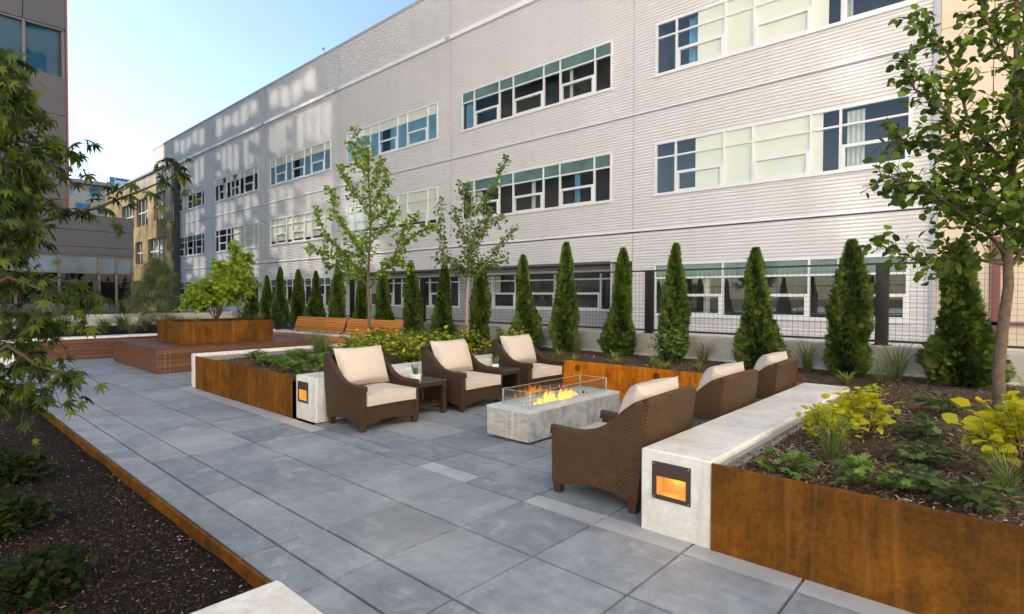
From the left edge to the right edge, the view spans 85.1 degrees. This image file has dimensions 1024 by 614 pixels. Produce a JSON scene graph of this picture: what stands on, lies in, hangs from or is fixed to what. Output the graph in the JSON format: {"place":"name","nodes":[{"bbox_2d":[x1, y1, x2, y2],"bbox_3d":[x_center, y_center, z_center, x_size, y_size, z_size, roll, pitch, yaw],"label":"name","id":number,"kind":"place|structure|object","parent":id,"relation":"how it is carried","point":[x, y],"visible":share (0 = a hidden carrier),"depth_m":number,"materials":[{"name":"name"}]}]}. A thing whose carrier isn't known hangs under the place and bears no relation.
{"place":"outdoors","nodes":[
{"label":"outdoors","id":0,"kind":"place"},
{"bbox_2d":[69,178,121,215],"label":"terrace building","id":1,"kind":"structure","parent":0,"point":[79,200],"depth_m":73.07,"materials":[{"name":"grey glass"}]},
{"bbox_2d":[0,395,253,613],"bbox_3d":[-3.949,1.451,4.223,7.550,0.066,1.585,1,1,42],"label":"bark mulch","id":2,"kind":"object","parent":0,"point":[125,567],"visible":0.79,"depth_m":3.42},
{"bbox_2d":[0,446,63,488],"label":"shade shrub","id":3,"kind":"object","parent":2,"relation":"on","point":[17,468],"visible":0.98,"depth_m":4.64,"materials":[{"name":"green plant"}]},
{"bbox_2d":[0,487,68,538],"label":"shade shrub","id":4,"kind":"object","parent":2,"relation":"on","point":[22,516],"visible":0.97,"depth_m":3.67,"materials":[{"name":"green plant"}]},
{"bbox_2d":[0,543,105,613],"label":"shade shrub","id":5,"kind":"object","parent":2,"relation":"on","point":[32,577],"visible":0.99,"depth_m":2.86,"materials":[{"name":"green plant"}]},
{"bbox_2d":[0,46,200,446],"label":"japanese maple","id":6,"kind":"object","parent":2,"relation":"on","point":[20,193],"visible":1,"depth_m":2.22,"materials":[{"name":"green plant"}]},
{"bbox_2d":[0,324,282,339],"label":"planting bed","id":7,"kind":"object","parent":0,"point":[113,330],"visible":0.16,"depth_m":15.54,"materials":[{"name":"soil"}]},
{"bbox_2d":[0,312,232,328],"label":"curb wall","id":8,"kind":"structure","parent":7,"relation":"on","point":[202,314],"depth_m":19.64,"materials":[{"name":"concrete"}]},
{"bbox_2d":[0,280,229,313],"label":"fence","id":9,"kind":"object","parent":8,"relation":"on","point":[96,285],"visible":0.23,"depth_m":18.93,"materials":[{"name":"black metal"}]},
{"bbox_2d":[106,252,184,330],"bbox_3d":[-9.864,-0.410,15.147,1.724,2.307,1.884,1,1,24],"label":"feathery conifer","id":10,"kind":"object","parent":7,"relation":"on","point":[164,276],"visible":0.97,"depth_m":15.11,"materials":[{"name":"green plant"}]},
{"bbox_2d":[67,0,417,182],"label":"sky","id":11,"kind":"structure","parent":0,"point":[142,73],"materials":[{"name":"blue"}]},
{"bbox_2d":[219,348,474,380],"bbox_3d":[-2.628,0.857,9.264,3.220,0.043,3.720,1,1,42],"label":"planting bed","id":12,"kind":"object","parent":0,"point":[392,359],"visible":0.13,"depth_m":8.48,"materials":[{"name":"brown soil"}]},
{"bbox_2d":[201,347,341,359],"bbox_3d":[-3.830,0.878,10.314,0.040,0.200,3.630,1,1,42],"label":"planter liner","id":13,"kind":"object","parent":12,"relation":"attached to","point":[220,357],"visible":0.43,"depth_m":9.40,"materials":[{"name":"grey concrete"}]},
{"bbox_2d":[278,359,310,372],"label":"green ground plant","id":14,"kind":"object","parent":12,"relation":"on","point":[297,365],"visible":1,"depth_m":7.62,"materials":[{"name":"green plant"}]},
{"bbox_2d":[302,125,438,333],"bbox_3d":[-2.756,-1.350,10.963,2.650,4.519,1.131,0,1,-2],"label":"young tree","id":15,"kind":"object","parent":12,"relation":"on","point":[347,262],"visible":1,"depth_m":10.97,"materials":[{"name":"green plant"}]},
{"bbox_2d":[352,328,397,355],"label":"gold green shrub","id":16,"kind":"object","parent":12,"relation":"on","point":[384,344],"visible":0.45,"depth_m":8.86,"materials":[{"name":"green plant"}]},
{"bbox_2d":[387,337,426,362],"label":"gold green shrub","id":17,"kind":"object","parent":12,"relation":"on","point":[407,357],"visible":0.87,"depth_m":8.44,"materials":[{"name":"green plant"}]},
{"bbox_2d":[273,326,453,339],"bbox_3d":[-6.474,0.669,17.332,13.200,0.045,0.940,1,1,42],"label":"planting bed","id":18,"kind":"object","parent":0,"point":[289,328],"visible":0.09,"depth_m":17.34,"materials":[{"name":"brown soil"}]},
{"bbox_2d":[243,272,258,317],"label":"arborvitae","id":19,"kind":"object","parent":18,"relation":"on","point":[251,305],"visible":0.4,"depth_m":19.66,"materials":[{"name":"green plant"}]},
{"bbox_2d":[257,275,272,318],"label":"arborvitae","id":20,"kind":"object","parent":18,"relation":"on","point":[265,302],"visible":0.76,"depth_m":18.81,"materials":[{"name":"green plant"}]},
{"bbox_2d":[269,266,289,328],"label":"arborvitae","id":21,"kind":"object","parent":18,"relation":"on","point":[280,303],"visible":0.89,"depth_m":18.28,"materials":[{"name":"green plant"}]},
{"bbox_2d":[288,269,306,327],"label":"arborvitae","id":22,"kind":"object","parent":18,"relation":"on","point":[297,302],"visible":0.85,"depth_m":17.36,"materials":[{"name":"green plant"}]},
{"bbox_2d":[303,270,325,331],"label":"arborvitae","id":23,"kind":"object","parent":18,"relation":"on","point":[315,307],"visible":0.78,"depth_m":16.74,"materials":[{"name":"green plant"}]},
{"bbox_2d":[327,262,346,331],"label":"arborvitae","id":24,"kind":"object","parent":18,"relation":"on","point":[336,302],"visible":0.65,"depth_m":15.86,"materials":[{"name":"green plant"}]},
{"bbox_2d":[352,267,371,331],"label":"arborvitae","id":25,"kind":"object","parent":18,"relation":"on","point":[360,310],"visible":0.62,"depth_m":15.00,"materials":[{"name":"green plant"}]},
{"bbox_2d":[371,274,397,328],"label":"arborvitae","id":26,"kind":"object","parent":18,"relation":"on","point":[383,309],"visible":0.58,"depth_m":14.36,"materials":[{"name":"green plant"}]},
{"bbox_2d":[401,260,423,336],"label":"arborvitae","id":27,"kind":"object","parent":18,"relation":"on","point":[412,310],"visible":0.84,"depth_m":13.57,"materials":[{"name":"green plant"}]},
{"bbox_2d":[428,262,455,337],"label":"arborvitae","id":28,"kind":"object","parent":18,"relation":"on","point":[441,316],"visible":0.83,"depth_m":12.78,"materials":[{"name":"green plant"}]},
{"bbox_2d":[1,357,913,613],"bbox_3d":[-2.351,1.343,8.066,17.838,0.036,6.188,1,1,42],"label":"paving","id":29,"kind":"structure","parent":0,"point":[452,509],"depth_m":3.81,"materials":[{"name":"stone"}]},
{"bbox_2d":[0,0,69,211],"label":"dark tower","id":30,"kind":"structure","parent":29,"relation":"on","point":[36,31],"depth_m":21.27,"materials":[{"name":"grey glass"}]},
{"bbox_2d":[0,210,134,314],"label":"wing","id":31,"kind":"structure","parent":29,"relation":"on","point":[90,253],"depth_m":21.91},
{"bbox_2d":[0,253,133,303],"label":"window","id":32,"kind":"structure","parent":31,"relation":"in","point":[90,268],"depth_m":21.95,"materials":[{"name":"grey glass"}]},
{"bbox_2d":[105,162,192,312],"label":"bronze building","id":33,"kind":"structure","parent":29,"relation":"on","point":[150,228],"depth_m":52.89,"materials":[{"name":"gold metal"}]},
{"bbox_2d":[32,329,275,360],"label":"wood seat wall","id":34,"kind":"structure","parent":29,"relation":"on","point":[85,347],"depth_m":13.03,"materials":[{"name":"red wood"}]},
{"bbox_2d":[38,408,270,588],"bbox_3d":[-5.723,1.493,6.905,13.900,0.332,0.018,1,1,42],"label":"corten edging","id":35,"kind":"object","parent":29,"relation":"on","point":[252,577],"depth_m":3.80,"materials":[{"name":"brown metal"}]},
{"bbox_2d":[114,334,324,373],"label":"wood deck","id":36,"kind":"structure","parent":29,"relation":"on","point":[154,355],"depth_m":11.36,"materials":[{"name":"red wood"}]},
{"bbox_2d":[157,318,272,344],"bbox_3d":[-6.713,0.518,12.664,1.530,0.458,1.910,1,1,42],"label":"corten planter box","id":37,"kind":"object","parent":36,"relation":"on","point":[183,331],"visible":0.94,"depth_m":12.10,"materials":[{"name":"metal"}]},
{"bbox_2d":[174,238,263,320],"bbox_3d":[-6.669,-0.605,12.671,1.980,1.889,1.312,0,1,12],"label":"lime maple","id":38,"kind":"object","parent":37,"relation":"in","point":[221,288],"visible":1,"depth_m":12.46,"materials":[{"name":"green plant"}]},
{"bbox_2d":[195,356,292,417],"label":"corten planter wall","id":39,"kind":"structure","parent":29,"relation":"on","point":[270,391],"depth_m":7.64,"materials":[{"name":"brown metal"}]},
{"bbox_2d":[190,580,322,613],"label":"concrete bench","id":40,"kind":"object","parent":29,"relation":"on","point":[276,597],"visible":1,"depth_m":1.86,"materials":[{"name":"white concrete"}]},
{"bbox_2d":[191,338,423,387],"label":"planter end wall","id":41,"kind":"structure","parent":29,"relation":"on","point":[193,355],"depth_m":9.39,"materials":[{"name":"white concrete"}]},
{"bbox_2d":[273,316,403,343],"bbox_3d":[-4.135,0.751,14.087,6.600,0.906,0.500,1,1,37],"label":"backrest bench","id":42,"kind":"object","parent":29,"relation":"on","point":[398,324],"visible":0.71,"depth_m":14.44,"materials":[{"name":"brown wood"}]},
{"bbox_2d":[323,345,419,432],"bbox_3d":[-1.661,0.919,6.582,0.883,0.872,0.790,1,1,42],"label":"wicker armchair","id":43,"kind":"object","parent":29,"relation":"on","point":[365,386],"visible":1,"depth_m":6.45,"materials":[{"name":"beige fabric"}]},
{"bbox_2d":[296,354,512,422],"bbox_3d":[-1.237,1.068,8.027,0.490,0.525,3.660,1,1,42],"label":"concrete bench","id":44,"kind":"object","parent":29,"relation":"on","point":[313,410],"visible":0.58,"depth_m":6.66,"materials":[{"name":"white concrete"}]},
{"bbox_2d":[407,375,446,417],"bbox_3d":[-1.212,1.134,7.137,0.556,0.424,0.516,1,1,42],"label":"side table","id":45,"kind":"object","parent":29,"relation":"on","point":[426,381],"visible":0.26,"depth_m":7.11,"materials":[{"name":"brown wicker"}]},
{"bbox_2d":[420,339,502,411],"bbox_3d":[-0.691,0.901,7.658,0.883,0.872,0.790,1,1,40],"label":"wicker armchair","id":46,"kind":"object","parent":29,"relation":"on","point":[464,372],"visible":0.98,"depth_m":7.52,"materials":[{"name":"beige fabric"}]},
{"bbox_2d":[491,366,520,401],"bbox_3d":[-0.248,1.116,8.206,0.556,0.424,0.516,1,1,42],"label":"side table","id":47,"kind":"object","parent":29,"relation":"on","point":[511,370],"visible":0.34,"depth_m":8.18,"materials":[{"name":"brown wicker"}]},
{"bbox_2d":[491,334,563,395],"bbox_3d":[0.238,0.884,8.688,0.883,0.872,0.790,1,2,44],"label":"wicker armchair","id":48,"kind":"object","parent":29,"relation":"on","point":[528,358],"visible":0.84,"depth_m":8.56,"materials":[{"name":"beige fabric"}]},
{"bbox_2d":[486,375,619,443],"bbox_3d":[0.521,1.117,6.382,0.595,0.502,1.710,1,1,42],"label":"fire table","id":49,"kind":"object","parent":29,"relation":"on","point":[530,419],"visible":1,"depth_m":5.96,"materials":[{"name":"concrete"}]},
{"bbox_2d":[550,376,695,514],"bbox_3d":[0.863,0.972,4.281,0.883,0.872,0.790,1,1,41],"label":"wicker armchair","id":50,"kind":"object","parent":29,"relation":"on","point":[605,454],"visible":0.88,"depth_m":3.94,"materials":[{"name":"brown wicker"}]},
{"bbox_2d":[543,360,801,400],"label":"corten planter wall","id":51,"kind":"structure","parent":29,"relation":"on","point":[622,379],"depth_m":8.05,"materials":[{"name":"orange metal"}]},
{"bbox_2d":[693,361,758,420],"bbox_3d":[1.783,0.955,5.301,0.883,0.872,0.790,1,2,44],"label":"wicker armchair","id":52,"kind":"object","parent":29,"relation":"on","point":[724,389],"visible":0.45,"depth_m":4.88,"materials":[{"name":"brown wicker"}]},
{"bbox_2d":[641,383,849,548],"bbox_3d":[2.243,1.144,4.821,0.463,0.520,3.705,1,1,42],"label":"concrete bench","id":53,"kind":"object","parent":29,"relation":"on","point":[698,450],"visible":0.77,"depth_m":3.59,"materials":[{"name":"white concrete"}]},
{"bbox_2d":[652,460,690,506],"bbox_3d":[1.012,1.091,3.486,0.255,0.235,0.095,1,1,42],"label":"step light","id":54,"kind":"object","parent":53,"relation":"attached to","point":[671,483],"visible":0.97,"depth_m":3.49,"materials":[{"name":"brown metal"}]},
{"bbox_2d":[754,351,798,398],"bbox_3d":[2.708,0.938,6.327,0.883,0.872,0.790,1,1,41],"label":"wicker armchair","id":55,"kind":"object","parent":29,"relation":"on","point":[778,371],"visible":0.38,"depth_m":5.89,"materials":[{"name":"brown wicker"}]},
{"bbox_2d":[711,463,1023,613],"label":"corten planter wall","id":56,"kind":"structure","parent":29,"relation":"on","point":[913,558],"depth_m":2.74,"materials":[{"name":"metal"}]},
{"bbox_2d":[152,0,941,346],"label":"office building","id":57,"kind":"structure","parent":0,"point":[646,134],"depth_m":20.22,"materials":[{"name":"metal"}]},
{"bbox_2d":[179,184,204,212],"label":"window","id":58,"kind":"structure","parent":57,"relation":"in","point":[198,191],"depth_m":47.49,"materials":[{"name":"white glass"}]},
{"bbox_2d":[180,232,204,256],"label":"window","id":59,"kind":"structure","parent":57,"relation":"in","point":[198,248],"depth_m":47.75,"materials":[{"name":"white glass"}]},
{"bbox_2d":[214,222,258,252],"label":"window","id":60,"kind":"structure","parent":57,"relation":"in","point":[247,235],"depth_m":40.64,"materials":[{"name":"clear glass"}]},
{"bbox_2d":[214,165,258,202],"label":"window","id":61,"kind":"structure","parent":57,"relation":"in","point":[243,182],"depth_m":41.89,"materials":[{"name":"white glass"}]},
{"bbox_2d":[269,207,331,245],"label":"window","id":62,"kind":"structure","parent":57,"relation":"in","point":[301,227],"depth_m":34.94,"materials":[{"name":"white glass"}]},
{"bbox_2d":[269,139,331,186],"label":"window","id":63,"kind":"structure","parent":57,"relation":"in","point":[315,159],"depth_m":34.43,"materials":[{"name":"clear glass"}]},
{"bbox_2d":[270,276,331,306],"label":"window","id":64,"kind":"structure","parent":57,"relation":"in","point":[324,286],"depth_m":34.86,"materials":[{"name":"clear glass"}]},
{"bbox_2d":[346,186,437,235],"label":"window","id":65,"kind":"structure","parent":57,"relation":"in","point":[425,200],"depth_m":27.73,"materials":[{"name":"white glass"}]},
{"bbox_2d":[346,101,438,165],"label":"window","id":66,"kind":"structure","parent":57,"relation":"in","point":[418,126],"depth_m":27.74,"materials":[{"name":"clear glass"}]},
{"bbox_2d":[370,275,459,307],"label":"window","id":67,"kind":"structure","parent":57,"relation":"in","point":[372,288],"depth_m":29.87,"materials":[{"name":"clear glass"}]},
{"bbox_2d":[460,151,612,221],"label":"window","id":68,"kind":"structure","parent":57,"relation":"in","point":[583,181],"depth_m":22.19,"materials":[{"name":"clear glass"}]},
{"bbox_2d":[460,39,613,132],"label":"window","id":69,"kind":"structure","parent":57,"relation":"in","point":[588,72],"depth_m":22.37,"materials":[{"name":"clear glass"}]},
{"bbox_2d":[487,269,609,311],"bbox_3d":[1.251,-0.682,23.484,7.300,1.620,0.125,1,1,42],"label":"window","id":70,"kind":"structure","parent":57,"relation":"in","point":[492,282],"depth_m":23.32,"materials":[{"name":"clear glass"}]},
{"bbox_2d":[653,252,910,323],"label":"window","id":71,"kind":"structure","parent":57,"relation":"in","point":[778,285],"depth_m":16.67,"materials":[{"name":"white glass"}]},
{"bbox_2d":[653,92,912,196],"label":"window","id":72,"kind":"structure","parent":57,"relation":"in","point":[835,140],"depth_m":16.01,"materials":[{"name":"white glass"}]},
{"bbox_2d":[654,0,915,77],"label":"window","id":73,"kind":"structure","parent":57,"relation":"in","point":[722,29],"depth_m":16.57,"materials":[{"name":"white glass"}]},
{"bbox_2d":[233,312,1023,411],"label":"curb wall","id":74,"kind":"structure","parent":0,"point":[643,340],"depth_m":9.02,"materials":[{"name":"concrete"}]},
{"bbox_2d":[239,259,1023,348],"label":"fence","id":75,"kind":"object","parent":74,"relation":"on","point":[882,291],"visible":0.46,"depth_m":9.31,"materials":[{"name":"black metal"}]},
{"bbox_2d":[275,325,1023,385],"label":"edging strip","id":76,"kind":"object","parent":74,"relation":"attached to","point":[820,368],"depth_m":9.02,"materials":[{"name":"brown metal"}]},
{"bbox_2d":[416,344,1023,410],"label":"planting bed","id":77,"kind":"object","parent":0,"point":[864,381],"visible":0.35,"depth_m":7.13,"materials":[{"name":"brown soil"}]},
{"bbox_2d":[448,324,487,350],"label":"gold green shrub","id":78,"kind":"object","parent":77,"relation":"on","point":[474,340],"visible":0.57,"depth_m":10.50,"materials":[{"name":"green plant"}]},
{"bbox_2d":[431,153,518,339],"bbox_3d":[-0.811,-1.133,11.418,1.712,4.085,1.210,0,1,-28],"label":"young tree","id":79,"kind":"object","parent":77,"relation":"on","point":[471,244],"visible":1,"depth_m":11.41,"materials":[{"name":"green plant"}]},
{"bbox_2d":[468,261,491,344],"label":"arborvitae","id":80,"kind":"object","parent":77,"relation":"on","point":[480,306],"visible":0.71,"depth_m":11.87,"materials":[{"name":"green plant"}]},
{"bbox_2d":[508,253,543,346],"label":"arborvitae","id":81,"kind":"object","parent":77,"relation":"on","point":[528,316],"visible":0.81,"depth_m":11.13,"materials":[{"name":"green plant"}]},
{"bbox_2d":[547,241,580,351],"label":"arborvitae","id":82,"kind":"object","parent":77,"relation":"on","point":[565,318],"visible":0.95,"depth_m":10.41,"materials":[{"name":"green plant"}]},
{"bbox_2d":[596,247,636,356],"bbox_3d":[1.866,-0.070,9.820,0.814,1.995,0.661,3,2,40],"label":"arborvitae","id":83,"kind":"object","parent":77,"relation":"on","point":[619,330],"visible":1,"depth_m":9.68,"materials":[{"name":"green plant"}]},
{"bbox_2d":[218,350,1023,526],"bbox_3d":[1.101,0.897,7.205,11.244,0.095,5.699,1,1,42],"label":"bark mulch","id":84,"kind":"object","parent":77,"relation":"on","point":[885,456],"visible":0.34,"depth_m":3.62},
{"bbox_2d":[745,446,825,480],"bbox_3d":[1.594,0.915,3.277,0.421,0.154,0.340,1,1,34],"label":"heuchera","id":85,"kind":"object","parent":84,"relation":"on","point":[799,458],"visible":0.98,"depth_m":3.27,"materials":[{"name":"green plant"}]},
{"bbox_2d":[720,395,851,467],"bbox_3d":[2.414,1.016,4.600,0.070,0.185,3.560,1,1,42],"label":"planter liner","id":86,"kind":"object","parent":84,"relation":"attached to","point":[755,448],"visible":0.14,"depth_m":3.83,"materials":[{"name":"grey concrete"}]},
{"bbox_2d":[796,402,863,443],"bbox_3d":[2.227,0.820,3.969,0.373,0.313,0.433,0,1,-24],"label":"golden shrub","id":87,"kind":"object","parent":84,"relation":"on","point":[820,406],"visible":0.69,"depth_m":3.94,"materials":[{"name":"yellow plant"}]},
{"bbox_2d":[780,401,887,460],"bbox_3d":[2.059,0.776,3.558,0.835,0.414,0.813,0,1,-15],"label":"grass clump","id":88,"kind":"object","parent":84,"relation":"on","point":[830,454],"visible":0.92,"depth_m":3.57,"materials":[{"name":"green plant"}]},
{"bbox_2d":[821,383,904,439],"bbox_3d":[2.553,0.766,4.102,0.577,0.417,0.497,0,1,15],"label":"golden shrub","id":89,"kind":"object","parent":84,"relation":"on","point":[850,401],"visible":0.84,"depth_m":4.05,"materials":[{"name":"yellow plant"}]},
{"bbox_2d":[830,453,930,490],"bbox_3d":[1.993,0.910,3.048,0.484,0.178,0.391,1,1,29],"label":"heuchera","id":90,"kind":"object","parent":84,"relation":"on","point":[862,463],"visible":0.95,"depth_m":3.02,"materials":[{"name":"green plant"}]},
{"bbox_2d":[883,412,956,440],"bbox_3d":[2.985,0.878,4.103,0.467,0.198,0.452,1,1,40],"label":"heuchera","id":91,"kind":"object","parent":84,"relation":"on","point":[923,427],"visible":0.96,"depth_m":4.09,"materials":[{"name":"green plant"}]},
{"bbox_2d":[877,433,964,467],"bbox_3d":[2.521,0.893,3.474,0.432,0.189,0.445,0,1,14],"label":"heuchera","id":92,"kind":"object","parent":84,"relation":"on","point":[916,455],"visible":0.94,"depth_m":3.42,"materials":[{"name":"green plant"}]},
{"bbox_2d":[881,463,960,500],"bbox_3d":[2.160,0.916,2.919,0.382,0.162,0.370,0,1,10],"label":"heuchera","id":93,"kind":"object","parent":84,"relation":"on","point":[925,476],"visible":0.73,"depth_m":2.94,"materials":[{"name":"green plant"}]},
{"bbox_2d":[859,0,1023,462],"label":"young tree","id":94,"kind":"object","parent":84,"relation":"on","point":[951,204],"visible":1,"depth_m":3.52,"materials":[{"name":"green plant"}]},
{"bbox_2d":[912,390,982,414],"bbox_3d":[3.893,0.856,4.978,0.493,0.216,0.509,0,1,12],"label":"heuchera","id":95,"kind":"object","parent":84,"relation":"on","point":[933,402],"visible":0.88,"depth_m":4.99,"materials":[{"name":"green plant"}]},
{"bbox_2d":[927,475,1023,515],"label":"heuchera","id":96,"kind":"object","parent":84,"relation":"on","point":[979,495],"visible":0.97,"depth_m":2.72,"materials":[{"name":"green plant"}]},
{"bbox_2d":[939,433,1023,495],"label":"grass clump","id":97,"kind":"object","parent":84,"relation":"on","point":[1010,481],"visible":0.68,"depth_m":2.95,"materials":[{"name":"green plant"}]},
{"bbox_2d":[942,390,1023,481],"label":"golden shrub","id":98,"kind":"object","parent":84,"relation":"on","point":[1007,428],"visible":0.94,"depth_m":3.21,"materials":[{"name":"yellow plant"}]},
{"bbox_2d":[647,320,689,362],"bbox_3d":[2.481,0.542,8.790,0.630,0.685,0.609,0,1,-9],"label":"lime shrub","id":99,"kind":"object","parent":77,"relation":"on","point":[672,352],"visible":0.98,"depth_m":8.77,"materials":[{"name":"green plant"}]},
{"bbox_2d":[657,242,691,360],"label":"arborvitae","id":100,"kind":"object","parent":77,"relation":"on","point":[675,309],"visible":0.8,"depth_m":9.03,"materials":[{"name":"green plant"}]},
{"bbox_2d":[682,333,728,363],"bbox_3d":[2.986,0.607,8.672,1.128,0.559,1.097,0,1,0],"label":"grass clump","id":101,"kind":"object","parent":77,"relation":"on","point":[703,357],"visible":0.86,"depth_m":8.68,"materials":[{"name":"green plant"}]},
{"bbox_2d":[731,246,790,367],"bbox_3d":[3.609,0.032,8.196,0.742,1.860,0.824,-2,2,-34],"label":"arborvitae","id":102,"kind":"object","parent":77,"relation":"on","point":[758,335],"visible":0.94,"depth_m":8.11,"materials":[{"name":"green plant"}]},
{"bbox_2d":[782,331,825,371],"bbox_3d":[4.093,0.597,7.798,1.219,0.621,1.253,0,1,0],"label":"grass clump","id":103,"kind":"object","parent":77,"relation":"on","point":[809,364],"visible":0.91,"depth_m":7.77,"materials":[{"name":"green plant"}]},
{"bbox_2d":[821,238,876,377],"bbox_3d":[4.443,0.035,7.366,0.629,1.895,0.686,1,1,40],"label":"arborvitae","id":104,"kind":"object","parent":77,"relation":"on","point":[851,324],"visible":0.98,"depth_m":7.24,"materials":[{"name":"green plant"}]},
{"bbox_2d":[849,347,908,384],"bbox_3d":[4.416,0.691,6.697,0.961,0.476,0.935,1,1,23],"label":"grass clump","id":105,"kind":"object","parent":77,"relation":"on","point":[880,373],"visible":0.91,"depth_m":6.67,"materials":[{"name":"green plant"}]},
{"bbox_2d":[861,330,928,380],"bbox_3d":[4.894,0.593,7.037,1.337,0.662,1.300,0,1,-31],"label":"grass clump","id":106,"kind":"object","parent":77,"relation":"on","point":[898,376],"visible":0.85,"depth_m":7.03,"materials":[{"name":"green plant"}]},
{"bbox_2d":[912,239,1016,388],"bbox_3d":[5.322,0.087,6.588,0.855,1.821,0.978,-2,3,-36],"label":"arborvitae","id":107,"kind":"object","parent":77,"relation":"on","point":[958,351],"visible":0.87,"depth_m":6.47,"materials":[{"name":"green plant"}]},
{"bbox_2d":[936,0,1023,351],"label":"tan building","id":108,"kind":"structure","parent":0,"point":[992,277],"depth_m":13.05,"materials":[{"name":"beige concrete"}]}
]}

